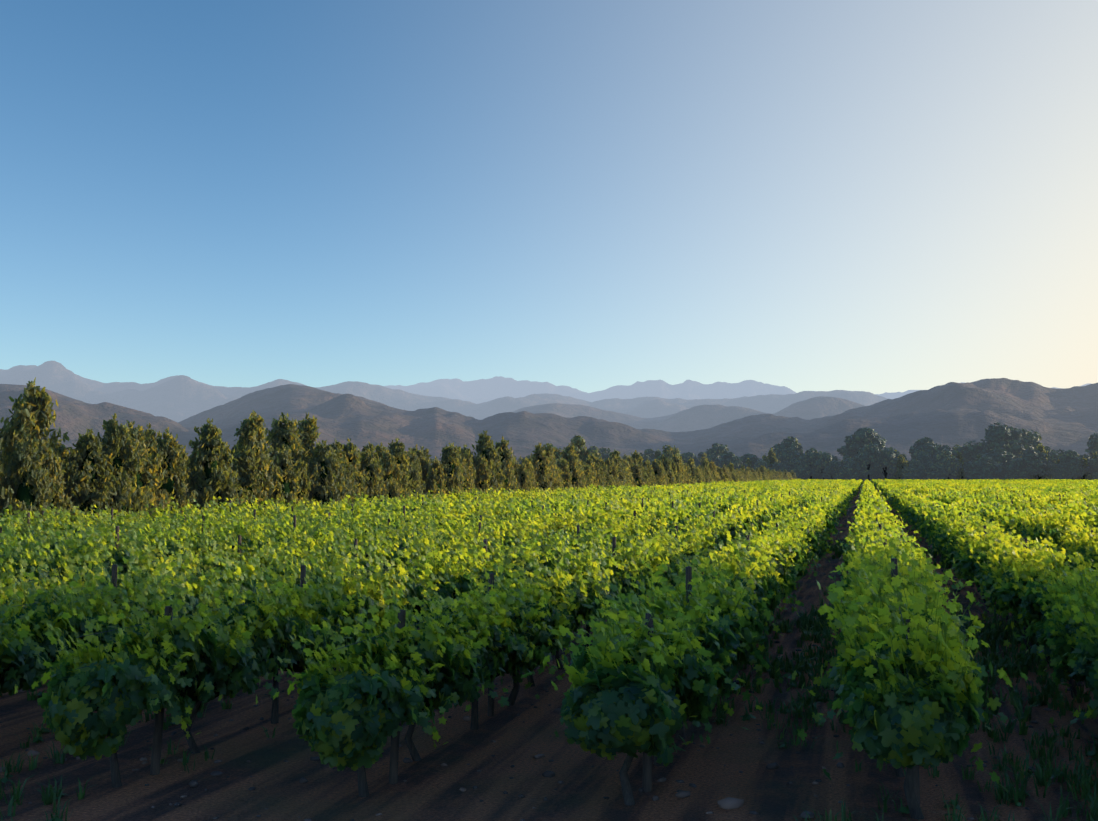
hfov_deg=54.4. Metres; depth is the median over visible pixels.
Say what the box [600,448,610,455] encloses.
tree
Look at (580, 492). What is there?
vine row
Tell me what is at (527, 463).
windbreak pine
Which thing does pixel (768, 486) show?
vine row
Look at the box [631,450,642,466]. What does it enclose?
windbreak pine
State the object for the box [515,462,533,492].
windbreak pine
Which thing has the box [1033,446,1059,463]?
tree
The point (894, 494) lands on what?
vine row
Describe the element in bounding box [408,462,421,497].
windbreak pine
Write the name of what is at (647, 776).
vine post
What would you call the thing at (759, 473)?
windbreak pine
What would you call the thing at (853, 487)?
vine row
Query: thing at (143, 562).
vine row
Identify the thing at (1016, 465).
tree
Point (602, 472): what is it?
windbreak pine
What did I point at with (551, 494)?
vine row
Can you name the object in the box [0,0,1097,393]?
sky
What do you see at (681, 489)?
vine row
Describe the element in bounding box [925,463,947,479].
tree
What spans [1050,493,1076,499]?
vine row
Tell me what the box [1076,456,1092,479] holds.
tree
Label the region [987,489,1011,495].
vine row
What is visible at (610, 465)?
windbreak pine
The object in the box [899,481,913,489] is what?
vine row
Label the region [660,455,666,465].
windbreak pine
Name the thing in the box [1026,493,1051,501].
vine row
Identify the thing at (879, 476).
tree
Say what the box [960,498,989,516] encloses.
vine row
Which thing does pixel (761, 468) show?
windbreak pine
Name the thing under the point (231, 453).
windbreak pine
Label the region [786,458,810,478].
tree
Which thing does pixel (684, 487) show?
vine row
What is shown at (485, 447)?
tree
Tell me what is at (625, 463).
windbreak pine
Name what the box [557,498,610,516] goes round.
vine row
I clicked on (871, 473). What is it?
tree
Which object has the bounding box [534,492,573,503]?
vine row
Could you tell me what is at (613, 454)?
windbreak pine
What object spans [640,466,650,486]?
windbreak pine
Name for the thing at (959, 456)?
tree
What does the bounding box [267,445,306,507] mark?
windbreak pine
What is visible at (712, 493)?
vine row
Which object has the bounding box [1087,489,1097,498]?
vine row
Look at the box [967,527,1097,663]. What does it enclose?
vine row
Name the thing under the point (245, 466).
windbreak pine
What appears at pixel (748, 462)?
tree
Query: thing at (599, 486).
vine row
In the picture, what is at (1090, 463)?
tree
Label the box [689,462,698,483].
windbreak pine
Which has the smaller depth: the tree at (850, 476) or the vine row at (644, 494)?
the vine row at (644, 494)
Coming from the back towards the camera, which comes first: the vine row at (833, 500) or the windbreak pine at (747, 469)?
the windbreak pine at (747, 469)
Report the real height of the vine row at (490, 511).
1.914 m
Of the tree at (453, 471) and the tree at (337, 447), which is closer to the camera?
the tree at (337, 447)
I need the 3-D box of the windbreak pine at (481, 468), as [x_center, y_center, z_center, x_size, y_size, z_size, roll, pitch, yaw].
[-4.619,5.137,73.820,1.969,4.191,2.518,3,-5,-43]
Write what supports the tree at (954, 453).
on the ground
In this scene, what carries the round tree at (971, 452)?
on the ground
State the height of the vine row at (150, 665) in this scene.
1.834 m
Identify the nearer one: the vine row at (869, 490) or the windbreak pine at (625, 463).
the vine row at (869, 490)
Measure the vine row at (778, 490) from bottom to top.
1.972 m
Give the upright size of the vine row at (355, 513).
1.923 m
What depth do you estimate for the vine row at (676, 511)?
33.78 m
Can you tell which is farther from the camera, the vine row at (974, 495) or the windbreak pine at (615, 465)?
the windbreak pine at (615, 465)
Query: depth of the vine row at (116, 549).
17.67 m
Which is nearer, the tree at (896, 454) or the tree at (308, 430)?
the tree at (308, 430)
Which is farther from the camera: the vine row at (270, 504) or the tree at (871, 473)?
the tree at (871, 473)
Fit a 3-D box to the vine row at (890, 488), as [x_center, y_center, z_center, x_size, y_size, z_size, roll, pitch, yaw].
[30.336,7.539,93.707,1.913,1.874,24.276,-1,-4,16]
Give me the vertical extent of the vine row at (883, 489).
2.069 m
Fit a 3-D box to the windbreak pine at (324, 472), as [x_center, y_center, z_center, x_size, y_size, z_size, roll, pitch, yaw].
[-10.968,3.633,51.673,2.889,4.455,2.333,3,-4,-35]
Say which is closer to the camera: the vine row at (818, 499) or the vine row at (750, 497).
the vine row at (818, 499)
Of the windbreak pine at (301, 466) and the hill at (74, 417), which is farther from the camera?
the hill at (74, 417)
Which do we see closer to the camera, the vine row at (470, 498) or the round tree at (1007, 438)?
the vine row at (470, 498)
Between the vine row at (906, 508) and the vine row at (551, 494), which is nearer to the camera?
the vine row at (906, 508)
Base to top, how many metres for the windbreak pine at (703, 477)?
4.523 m
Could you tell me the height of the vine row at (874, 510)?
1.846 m
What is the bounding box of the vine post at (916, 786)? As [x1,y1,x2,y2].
[906,619,919,804]
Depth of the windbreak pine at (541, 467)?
86.14 m
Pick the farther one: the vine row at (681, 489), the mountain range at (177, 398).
the mountain range at (177, 398)
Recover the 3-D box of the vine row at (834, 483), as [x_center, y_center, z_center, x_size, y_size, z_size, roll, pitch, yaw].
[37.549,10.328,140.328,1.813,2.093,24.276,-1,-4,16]
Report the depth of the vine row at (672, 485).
118.10 m
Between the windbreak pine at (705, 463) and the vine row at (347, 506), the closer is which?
the vine row at (347, 506)
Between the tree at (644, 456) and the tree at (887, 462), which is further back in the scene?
the tree at (644, 456)
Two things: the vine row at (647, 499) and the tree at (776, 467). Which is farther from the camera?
the tree at (776, 467)
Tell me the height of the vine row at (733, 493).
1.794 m
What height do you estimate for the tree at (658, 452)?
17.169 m
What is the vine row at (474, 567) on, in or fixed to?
on the ground
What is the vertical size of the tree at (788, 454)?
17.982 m
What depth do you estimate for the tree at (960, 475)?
386.37 m
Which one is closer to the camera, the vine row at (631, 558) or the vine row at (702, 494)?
the vine row at (631, 558)
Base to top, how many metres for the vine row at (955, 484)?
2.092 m
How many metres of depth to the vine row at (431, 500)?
53.51 m
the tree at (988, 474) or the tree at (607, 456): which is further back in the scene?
the tree at (607, 456)
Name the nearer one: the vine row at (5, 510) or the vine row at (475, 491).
the vine row at (5, 510)
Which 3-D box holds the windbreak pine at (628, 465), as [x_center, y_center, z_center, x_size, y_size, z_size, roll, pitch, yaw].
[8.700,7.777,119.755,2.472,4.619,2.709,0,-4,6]
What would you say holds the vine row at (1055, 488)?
on the ground
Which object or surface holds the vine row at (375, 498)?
on the ground
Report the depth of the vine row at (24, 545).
19.47 m
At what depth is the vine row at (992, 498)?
55.25 m
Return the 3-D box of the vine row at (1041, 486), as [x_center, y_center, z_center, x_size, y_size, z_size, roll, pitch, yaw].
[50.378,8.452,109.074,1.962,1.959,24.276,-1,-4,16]
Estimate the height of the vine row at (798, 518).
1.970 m
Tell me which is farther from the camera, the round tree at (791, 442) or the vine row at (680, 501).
the round tree at (791, 442)
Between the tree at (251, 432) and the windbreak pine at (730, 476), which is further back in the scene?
the windbreak pine at (730, 476)
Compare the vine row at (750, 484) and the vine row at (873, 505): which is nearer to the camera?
the vine row at (873, 505)
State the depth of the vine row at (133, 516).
30.46 m
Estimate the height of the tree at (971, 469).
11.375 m
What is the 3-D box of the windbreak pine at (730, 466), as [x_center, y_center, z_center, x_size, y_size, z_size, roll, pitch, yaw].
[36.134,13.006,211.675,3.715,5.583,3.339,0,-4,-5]
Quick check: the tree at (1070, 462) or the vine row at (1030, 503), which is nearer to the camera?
the vine row at (1030, 503)
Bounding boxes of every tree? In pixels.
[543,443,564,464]
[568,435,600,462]
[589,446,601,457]
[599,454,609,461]
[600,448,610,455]
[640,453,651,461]
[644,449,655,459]
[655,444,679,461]
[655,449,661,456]
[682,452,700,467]
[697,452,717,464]
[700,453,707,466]
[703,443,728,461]
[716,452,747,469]
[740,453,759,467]
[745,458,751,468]
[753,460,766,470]
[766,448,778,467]
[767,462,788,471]
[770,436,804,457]
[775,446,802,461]
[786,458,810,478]
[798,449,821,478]
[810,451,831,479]
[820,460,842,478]
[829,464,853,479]
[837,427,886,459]
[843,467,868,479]
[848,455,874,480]
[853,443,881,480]
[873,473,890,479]
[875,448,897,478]
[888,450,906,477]
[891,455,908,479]
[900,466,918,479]
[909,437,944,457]
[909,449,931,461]
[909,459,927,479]
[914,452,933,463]
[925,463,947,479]
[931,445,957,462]
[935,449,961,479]
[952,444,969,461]
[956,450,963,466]
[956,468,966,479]
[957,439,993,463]
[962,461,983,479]
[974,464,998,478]
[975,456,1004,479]
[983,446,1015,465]
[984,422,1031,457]
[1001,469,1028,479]
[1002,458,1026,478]
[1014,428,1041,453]
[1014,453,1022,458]
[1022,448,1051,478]
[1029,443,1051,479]
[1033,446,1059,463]
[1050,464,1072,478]
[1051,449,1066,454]
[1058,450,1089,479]
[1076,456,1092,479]
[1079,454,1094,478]
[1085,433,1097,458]
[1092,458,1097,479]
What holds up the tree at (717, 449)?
on the ground
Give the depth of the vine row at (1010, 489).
87.69 m
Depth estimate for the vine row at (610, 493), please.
62.12 m
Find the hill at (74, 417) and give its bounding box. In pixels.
[0,384,199,456]
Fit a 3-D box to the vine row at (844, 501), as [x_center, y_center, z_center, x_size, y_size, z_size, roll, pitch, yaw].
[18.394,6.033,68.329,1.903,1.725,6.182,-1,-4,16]
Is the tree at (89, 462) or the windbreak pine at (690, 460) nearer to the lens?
the tree at (89, 462)
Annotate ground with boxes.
[0,485,1097,820]
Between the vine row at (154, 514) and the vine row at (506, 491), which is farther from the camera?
the vine row at (506, 491)
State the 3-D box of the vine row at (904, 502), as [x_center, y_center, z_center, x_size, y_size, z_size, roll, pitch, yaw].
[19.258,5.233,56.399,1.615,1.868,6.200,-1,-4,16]
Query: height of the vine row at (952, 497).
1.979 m
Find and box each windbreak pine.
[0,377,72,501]
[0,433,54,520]
[0,438,10,497]
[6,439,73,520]
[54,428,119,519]
[58,439,71,487]
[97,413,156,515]
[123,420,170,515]
[141,423,160,456]
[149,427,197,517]
[173,438,193,498]
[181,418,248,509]
[217,456,245,505]
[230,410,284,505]
[230,444,235,461]
[231,445,271,507]
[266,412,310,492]
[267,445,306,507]
[293,440,311,465]
[293,458,315,507]
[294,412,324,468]
[305,440,350,505]
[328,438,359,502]
[329,445,350,503]
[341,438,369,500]
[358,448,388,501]
[362,442,378,469]
[376,442,387,462]
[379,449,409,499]
[383,438,421,499]
[405,448,425,492]
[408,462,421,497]
[410,459,428,498]
[412,444,430,490]
[420,446,434,470]
[423,456,448,497]
[439,442,472,488]
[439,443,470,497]
[458,455,475,492]
[460,445,471,454]
[461,450,480,493]
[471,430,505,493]
[473,455,492,493]
[495,436,519,491]
[513,461,519,475]
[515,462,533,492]
[518,457,539,490]
[531,442,554,491]
[541,443,564,490]
[552,455,563,488]
[557,457,571,484]
[558,459,571,489]
[559,443,586,488]
[566,450,585,488]
[580,466,590,487]
[583,463,597,486]
[584,455,599,487]
[585,453,602,468]
[594,463,605,486]
[597,467,609,487]
[600,464,614,488]
[604,458,624,487]
[606,449,628,485]
[611,458,620,487]
[613,454,625,485]
[622,459,631,485]
[625,460,636,486]
[626,455,633,465]
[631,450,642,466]
[631,462,646,486]
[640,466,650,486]
[641,458,655,485]
[643,466,653,484]
[652,459,666,486]
[656,459,667,484]
[659,465,664,484]
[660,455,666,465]
[662,459,676,484]
[670,453,687,483]
[670,460,680,484]
[677,464,683,484]
[683,462,696,483]
[683,465,691,484]
[686,458,695,467]
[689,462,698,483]
[694,468,702,482]
[698,466,705,481]
[701,458,713,481]
[702,468,709,483]
[704,467,711,482]
[708,460,723,481]
[717,467,726,481]
[722,464,730,482]
[726,468,732,481]
[727,462,739,480]
[732,472,737,481]
[743,467,753,480]
[750,468,757,480]
[755,469,762,480]
[759,466,768,480]
[790,470,796,478]
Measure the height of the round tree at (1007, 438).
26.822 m
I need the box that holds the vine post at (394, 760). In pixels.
[389,610,405,783]
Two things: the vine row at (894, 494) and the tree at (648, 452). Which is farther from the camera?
the tree at (648, 452)
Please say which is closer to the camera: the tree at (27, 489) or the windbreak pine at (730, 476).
the tree at (27, 489)
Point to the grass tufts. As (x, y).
(1012, 665)
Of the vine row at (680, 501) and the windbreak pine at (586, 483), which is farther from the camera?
the windbreak pine at (586, 483)
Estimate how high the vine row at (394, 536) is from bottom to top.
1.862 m
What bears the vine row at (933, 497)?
on the ground
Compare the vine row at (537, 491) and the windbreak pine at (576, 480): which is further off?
the windbreak pine at (576, 480)
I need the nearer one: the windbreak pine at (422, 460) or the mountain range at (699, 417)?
the windbreak pine at (422, 460)
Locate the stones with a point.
(730, 803)
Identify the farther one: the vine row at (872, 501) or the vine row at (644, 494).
the vine row at (644, 494)
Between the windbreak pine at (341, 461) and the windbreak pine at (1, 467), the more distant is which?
the windbreak pine at (341, 461)
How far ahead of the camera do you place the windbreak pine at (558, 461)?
94.04 m
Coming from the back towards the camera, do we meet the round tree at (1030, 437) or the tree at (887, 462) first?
the round tree at (1030, 437)
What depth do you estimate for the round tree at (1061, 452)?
418.58 m
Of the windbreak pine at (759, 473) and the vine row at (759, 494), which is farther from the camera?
the windbreak pine at (759, 473)
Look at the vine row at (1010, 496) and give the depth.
67.10 m
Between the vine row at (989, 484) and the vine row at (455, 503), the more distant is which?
the vine row at (989, 484)
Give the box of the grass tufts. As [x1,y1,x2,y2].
[0,539,1097,820]
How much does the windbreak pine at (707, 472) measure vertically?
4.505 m
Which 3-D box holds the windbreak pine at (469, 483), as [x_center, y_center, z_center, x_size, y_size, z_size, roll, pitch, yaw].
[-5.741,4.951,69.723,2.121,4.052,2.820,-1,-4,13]
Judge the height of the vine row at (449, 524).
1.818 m
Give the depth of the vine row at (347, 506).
40.49 m
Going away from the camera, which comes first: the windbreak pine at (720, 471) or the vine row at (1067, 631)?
the vine row at (1067, 631)
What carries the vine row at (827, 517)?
on the ground
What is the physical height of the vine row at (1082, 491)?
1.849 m
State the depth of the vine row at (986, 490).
78.12 m
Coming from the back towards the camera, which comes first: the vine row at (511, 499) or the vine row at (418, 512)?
the vine row at (511, 499)
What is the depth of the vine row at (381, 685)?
9.23 m
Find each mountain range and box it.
[0,360,887,422]
[178,378,1097,467]
[384,376,1090,403]
[513,396,863,431]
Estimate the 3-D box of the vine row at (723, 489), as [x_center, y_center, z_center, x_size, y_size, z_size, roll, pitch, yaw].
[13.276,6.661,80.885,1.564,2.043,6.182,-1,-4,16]
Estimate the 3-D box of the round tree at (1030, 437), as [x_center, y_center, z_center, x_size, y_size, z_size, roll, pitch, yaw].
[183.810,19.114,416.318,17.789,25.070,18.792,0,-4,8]
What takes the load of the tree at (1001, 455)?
on the ground
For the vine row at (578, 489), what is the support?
on the ground
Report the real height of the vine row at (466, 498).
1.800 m
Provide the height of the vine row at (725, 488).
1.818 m
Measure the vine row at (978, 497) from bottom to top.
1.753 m
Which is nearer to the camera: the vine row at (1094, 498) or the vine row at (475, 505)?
the vine row at (475, 505)
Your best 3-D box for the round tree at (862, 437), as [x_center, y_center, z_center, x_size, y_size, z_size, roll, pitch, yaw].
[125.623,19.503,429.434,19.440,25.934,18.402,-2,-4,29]
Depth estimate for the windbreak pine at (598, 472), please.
104.30 m
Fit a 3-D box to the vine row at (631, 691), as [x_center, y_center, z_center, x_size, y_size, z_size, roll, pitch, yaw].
[1.316,2.422,10.854,1.970,1.822,6.294,-1,-4,16]
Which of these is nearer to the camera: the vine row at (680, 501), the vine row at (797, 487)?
the vine row at (680, 501)
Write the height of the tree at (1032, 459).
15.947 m
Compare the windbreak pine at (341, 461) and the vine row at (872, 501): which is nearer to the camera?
the vine row at (872, 501)
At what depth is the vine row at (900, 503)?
62.94 m
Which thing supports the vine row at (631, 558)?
on the ground
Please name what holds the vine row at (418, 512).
on the ground
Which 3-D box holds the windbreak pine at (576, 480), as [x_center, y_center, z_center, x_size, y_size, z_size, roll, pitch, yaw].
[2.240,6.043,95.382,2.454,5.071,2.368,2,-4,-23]
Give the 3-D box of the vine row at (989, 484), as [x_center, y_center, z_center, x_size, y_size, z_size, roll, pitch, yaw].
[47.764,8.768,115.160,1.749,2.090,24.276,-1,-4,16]
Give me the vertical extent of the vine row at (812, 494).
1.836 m
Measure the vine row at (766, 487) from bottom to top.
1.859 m
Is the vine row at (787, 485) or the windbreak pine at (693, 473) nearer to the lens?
the vine row at (787, 485)
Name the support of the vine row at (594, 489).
on the ground
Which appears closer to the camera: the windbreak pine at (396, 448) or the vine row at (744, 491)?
the windbreak pine at (396, 448)
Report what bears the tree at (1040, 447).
on the ground
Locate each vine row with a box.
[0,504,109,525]
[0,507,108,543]
[0,508,31,533]
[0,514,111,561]
[0,517,218,598]
[0,543,258,696]
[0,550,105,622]
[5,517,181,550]
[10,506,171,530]
[15,543,418,787]
[77,523,332,598]
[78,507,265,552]
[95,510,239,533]
[102,503,218,522]
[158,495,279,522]
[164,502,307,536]
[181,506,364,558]
[207,529,430,611]
[208,497,304,512]
[228,502,336,521]
[250,508,373,533]
[256,551,590,796]
[264,500,343,513]
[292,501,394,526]
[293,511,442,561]
[294,499,353,509]
[320,498,394,515]
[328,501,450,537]
[338,492,411,509]
[360,505,442,521]
[360,528,555,633]
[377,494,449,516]
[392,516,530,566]
[397,497,455,508]
[404,495,452,503]
[407,490,456,500]
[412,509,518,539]
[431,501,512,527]
[439,500,504,515]
[445,498,500,511]
[448,493,496,502]
[449,495,494,506]
[451,488,493,499]
[484,488,523,497]
[486,488,518,496]
[488,490,533,503]
[490,496,533,505]
[492,497,542,509]
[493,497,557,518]
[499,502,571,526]
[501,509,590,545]
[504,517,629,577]
[517,525,679,668]
[520,487,551,495]
[521,549,790,805]
[522,490,563,498]
[528,491,568,501]
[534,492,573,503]
[541,493,593,510]
[546,487,572,494]
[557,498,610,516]
[558,484,630,491]
[562,489,593,496]
[567,490,605,500]
[568,486,590,491]
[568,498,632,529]
[576,487,606,493]
[581,495,623,505]
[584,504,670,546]
[596,495,635,507]
[597,489,628,498]
[598,484,649,490]
[602,488,625,492]
[608,490,645,500]
[615,496,663,518]
[617,485,671,492]
[621,488,647,495]
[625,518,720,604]
[634,488,661,501]
[636,497,658,507]
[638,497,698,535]
[642,486,664,491]
[645,483,684,487]
[648,496,685,507]
[651,489,679,500]
[657,483,697,491]
[666,483,711,487]
[672,491,707,507]
[673,488,696,497]
[679,483,725,491]
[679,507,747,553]
[684,500,721,523]
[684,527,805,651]
[693,490,711,498]
[698,493,737,516]
[702,486,738,490]
[702,487,720,496]
[709,482,730,486]
[709,491,731,497]
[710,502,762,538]
[713,481,734,484]
[717,486,731,493]
[721,491,746,497]
[722,492,751,508]
[730,485,762,491]
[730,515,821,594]
[733,488,753,496]
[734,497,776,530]
[740,493,758,506]
[742,481,765,485]
[748,491,771,501]
[757,483,778,489]
[758,486,780,494]
[759,494,791,520]
[764,487,784,494]
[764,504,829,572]
[767,491,796,512]
[774,482,798,489]
[775,489,808,510]
[782,485,808,492]
[784,506,837,553]
[791,492,806,508]
[792,537,1027,819]
[793,502,842,539]
[796,482,808,486]
[796,490,812,509]
[801,484,817,489]
[802,489,814,497]
[807,494,841,533]
[808,487,828,494]
[809,482,824,488]
[813,494,844,521]
[814,490,848,516]
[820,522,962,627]
[822,484,837,490]
[825,488,848,515]
[827,481,840,487]
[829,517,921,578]
[834,485,852,506]
[840,481,856,495]
[841,485,854,506]
[841,495,851,511]
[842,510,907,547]
[849,505,902,531]
[852,495,889,522]
[853,490,887,513]
[853,503,886,525]
[855,487,885,504]
[858,492,880,504]
[860,483,874,490]
[880,483,898,497]
[883,485,900,503]
[889,487,906,510]
[891,487,921,513]
[895,494,914,513]
[897,493,940,532]
[898,493,920,527]
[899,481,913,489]
[903,497,936,538]
[907,483,928,496]
[910,499,943,552]
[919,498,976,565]
[921,488,931,496]
[926,488,940,500]
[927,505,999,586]
[929,491,949,501]
[932,483,963,493]
[934,490,950,503]
[940,490,973,505]
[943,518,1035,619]
[946,482,964,486]
[955,484,985,493]
[955,497,973,508]
[958,488,974,497]
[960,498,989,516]
[964,492,985,499]
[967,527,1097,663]
[973,493,996,502]
[976,483,1018,493]
[976,501,1010,523]
[977,482,1009,487]
[980,486,1000,494]
[983,492,1014,505]
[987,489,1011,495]
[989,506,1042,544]
[997,496,1027,510]
[999,484,1029,490]
[1001,491,1019,498]
[1003,552,1097,723]
[1005,485,1043,493]
[1011,490,1036,499]
[1012,494,1056,511]
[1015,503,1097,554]
[1023,484,1065,489]
[1024,484,1074,494]
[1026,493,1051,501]
[1033,501,1077,515]
[1037,492,1060,497]
[1040,489,1062,492]
[1041,491,1079,509]
[1045,484,1090,490]
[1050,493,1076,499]
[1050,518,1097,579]
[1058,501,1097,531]
[1060,486,1097,492]
[1062,483,1097,488]
[1063,495,1097,511]
[1069,491,1090,497]
[1075,488,1092,493]
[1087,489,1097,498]
[1090,493,1097,501]
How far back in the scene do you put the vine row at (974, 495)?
66.36 m
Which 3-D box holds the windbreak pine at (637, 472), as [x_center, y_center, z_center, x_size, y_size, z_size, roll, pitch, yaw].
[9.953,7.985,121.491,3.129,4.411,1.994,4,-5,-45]
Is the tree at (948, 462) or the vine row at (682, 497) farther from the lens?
the tree at (948, 462)
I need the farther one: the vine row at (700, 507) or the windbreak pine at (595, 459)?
the windbreak pine at (595, 459)
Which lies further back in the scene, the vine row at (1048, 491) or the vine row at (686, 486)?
the vine row at (686, 486)
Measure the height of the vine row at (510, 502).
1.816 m
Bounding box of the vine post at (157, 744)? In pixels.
[150,606,172,774]
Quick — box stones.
[0,567,1097,820]
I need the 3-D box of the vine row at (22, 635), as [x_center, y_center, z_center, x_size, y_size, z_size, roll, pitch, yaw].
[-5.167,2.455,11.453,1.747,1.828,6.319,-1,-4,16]
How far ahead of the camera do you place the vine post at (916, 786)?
8.48 m
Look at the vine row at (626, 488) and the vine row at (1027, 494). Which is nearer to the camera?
the vine row at (1027, 494)
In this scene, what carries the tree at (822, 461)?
on the ground
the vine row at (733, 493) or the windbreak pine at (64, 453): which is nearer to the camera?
the windbreak pine at (64, 453)
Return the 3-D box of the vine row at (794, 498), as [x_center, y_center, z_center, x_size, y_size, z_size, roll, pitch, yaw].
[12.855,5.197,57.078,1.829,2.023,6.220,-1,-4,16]
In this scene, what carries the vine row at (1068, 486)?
on the ground
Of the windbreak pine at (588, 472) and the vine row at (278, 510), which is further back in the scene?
the windbreak pine at (588, 472)
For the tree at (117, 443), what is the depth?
37.17 m
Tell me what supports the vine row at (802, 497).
on the ground
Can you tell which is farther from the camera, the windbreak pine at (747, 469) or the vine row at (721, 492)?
the windbreak pine at (747, 469)
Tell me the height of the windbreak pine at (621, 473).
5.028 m
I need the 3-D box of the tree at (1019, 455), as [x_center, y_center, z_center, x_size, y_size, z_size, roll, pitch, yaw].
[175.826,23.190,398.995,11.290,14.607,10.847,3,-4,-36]
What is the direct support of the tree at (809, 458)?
on the ground
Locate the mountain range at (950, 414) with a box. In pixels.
[178,378,1097,467]
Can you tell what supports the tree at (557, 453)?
on the ground
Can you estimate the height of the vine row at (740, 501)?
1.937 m
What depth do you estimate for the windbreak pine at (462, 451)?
77.95 m
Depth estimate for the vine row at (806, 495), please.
68.38 m
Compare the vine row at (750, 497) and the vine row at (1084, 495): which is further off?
the vine row at (1084, 495)
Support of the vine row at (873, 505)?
on the ground
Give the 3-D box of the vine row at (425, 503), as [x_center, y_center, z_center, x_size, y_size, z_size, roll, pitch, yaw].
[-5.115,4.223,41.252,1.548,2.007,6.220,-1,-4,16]
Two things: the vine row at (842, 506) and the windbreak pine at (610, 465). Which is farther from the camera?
the windbreak pine at (610, 465)
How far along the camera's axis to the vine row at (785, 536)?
21.00 m
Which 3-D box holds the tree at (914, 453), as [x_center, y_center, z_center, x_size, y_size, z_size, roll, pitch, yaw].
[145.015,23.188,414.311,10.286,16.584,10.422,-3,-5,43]
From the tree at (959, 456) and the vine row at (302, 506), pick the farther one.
the tree at (959, 456)
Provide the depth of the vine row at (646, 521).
27.86 m
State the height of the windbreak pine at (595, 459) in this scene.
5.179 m
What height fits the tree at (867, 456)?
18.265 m
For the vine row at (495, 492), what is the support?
on the ground
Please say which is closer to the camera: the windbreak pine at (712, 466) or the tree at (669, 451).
the windbreak pine at (712, 466)
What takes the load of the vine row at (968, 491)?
on the ground
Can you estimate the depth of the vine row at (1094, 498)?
51.88 m
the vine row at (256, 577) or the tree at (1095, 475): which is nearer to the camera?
the vine row at (256, 577)
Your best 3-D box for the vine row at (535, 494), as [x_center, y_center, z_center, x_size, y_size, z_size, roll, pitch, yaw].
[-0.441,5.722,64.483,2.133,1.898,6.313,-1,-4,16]
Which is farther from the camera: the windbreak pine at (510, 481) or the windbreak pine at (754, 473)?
the windbreak pine at (754, 473)
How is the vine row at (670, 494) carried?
on the ground
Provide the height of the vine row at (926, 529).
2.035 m
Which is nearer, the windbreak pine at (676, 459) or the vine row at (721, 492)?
the vine row at (721, 492)
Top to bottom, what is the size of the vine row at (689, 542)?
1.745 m
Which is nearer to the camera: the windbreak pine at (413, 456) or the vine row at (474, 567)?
the vine row at (474, 567)
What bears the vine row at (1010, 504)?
on the ground
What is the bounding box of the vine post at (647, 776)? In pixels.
[642,613,653,791]
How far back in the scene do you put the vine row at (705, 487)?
98.41 m
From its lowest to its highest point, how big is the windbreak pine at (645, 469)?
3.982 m
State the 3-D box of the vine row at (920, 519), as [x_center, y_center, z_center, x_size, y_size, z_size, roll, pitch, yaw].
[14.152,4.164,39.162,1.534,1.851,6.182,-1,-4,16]
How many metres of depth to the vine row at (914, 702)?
8.03 m
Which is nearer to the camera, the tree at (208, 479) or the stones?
the stones
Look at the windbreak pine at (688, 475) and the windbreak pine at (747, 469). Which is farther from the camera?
the windbreak pine at (747, 469)
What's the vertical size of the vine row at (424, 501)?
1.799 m
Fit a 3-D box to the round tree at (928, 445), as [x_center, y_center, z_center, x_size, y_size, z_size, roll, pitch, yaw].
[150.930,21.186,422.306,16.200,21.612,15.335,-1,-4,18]

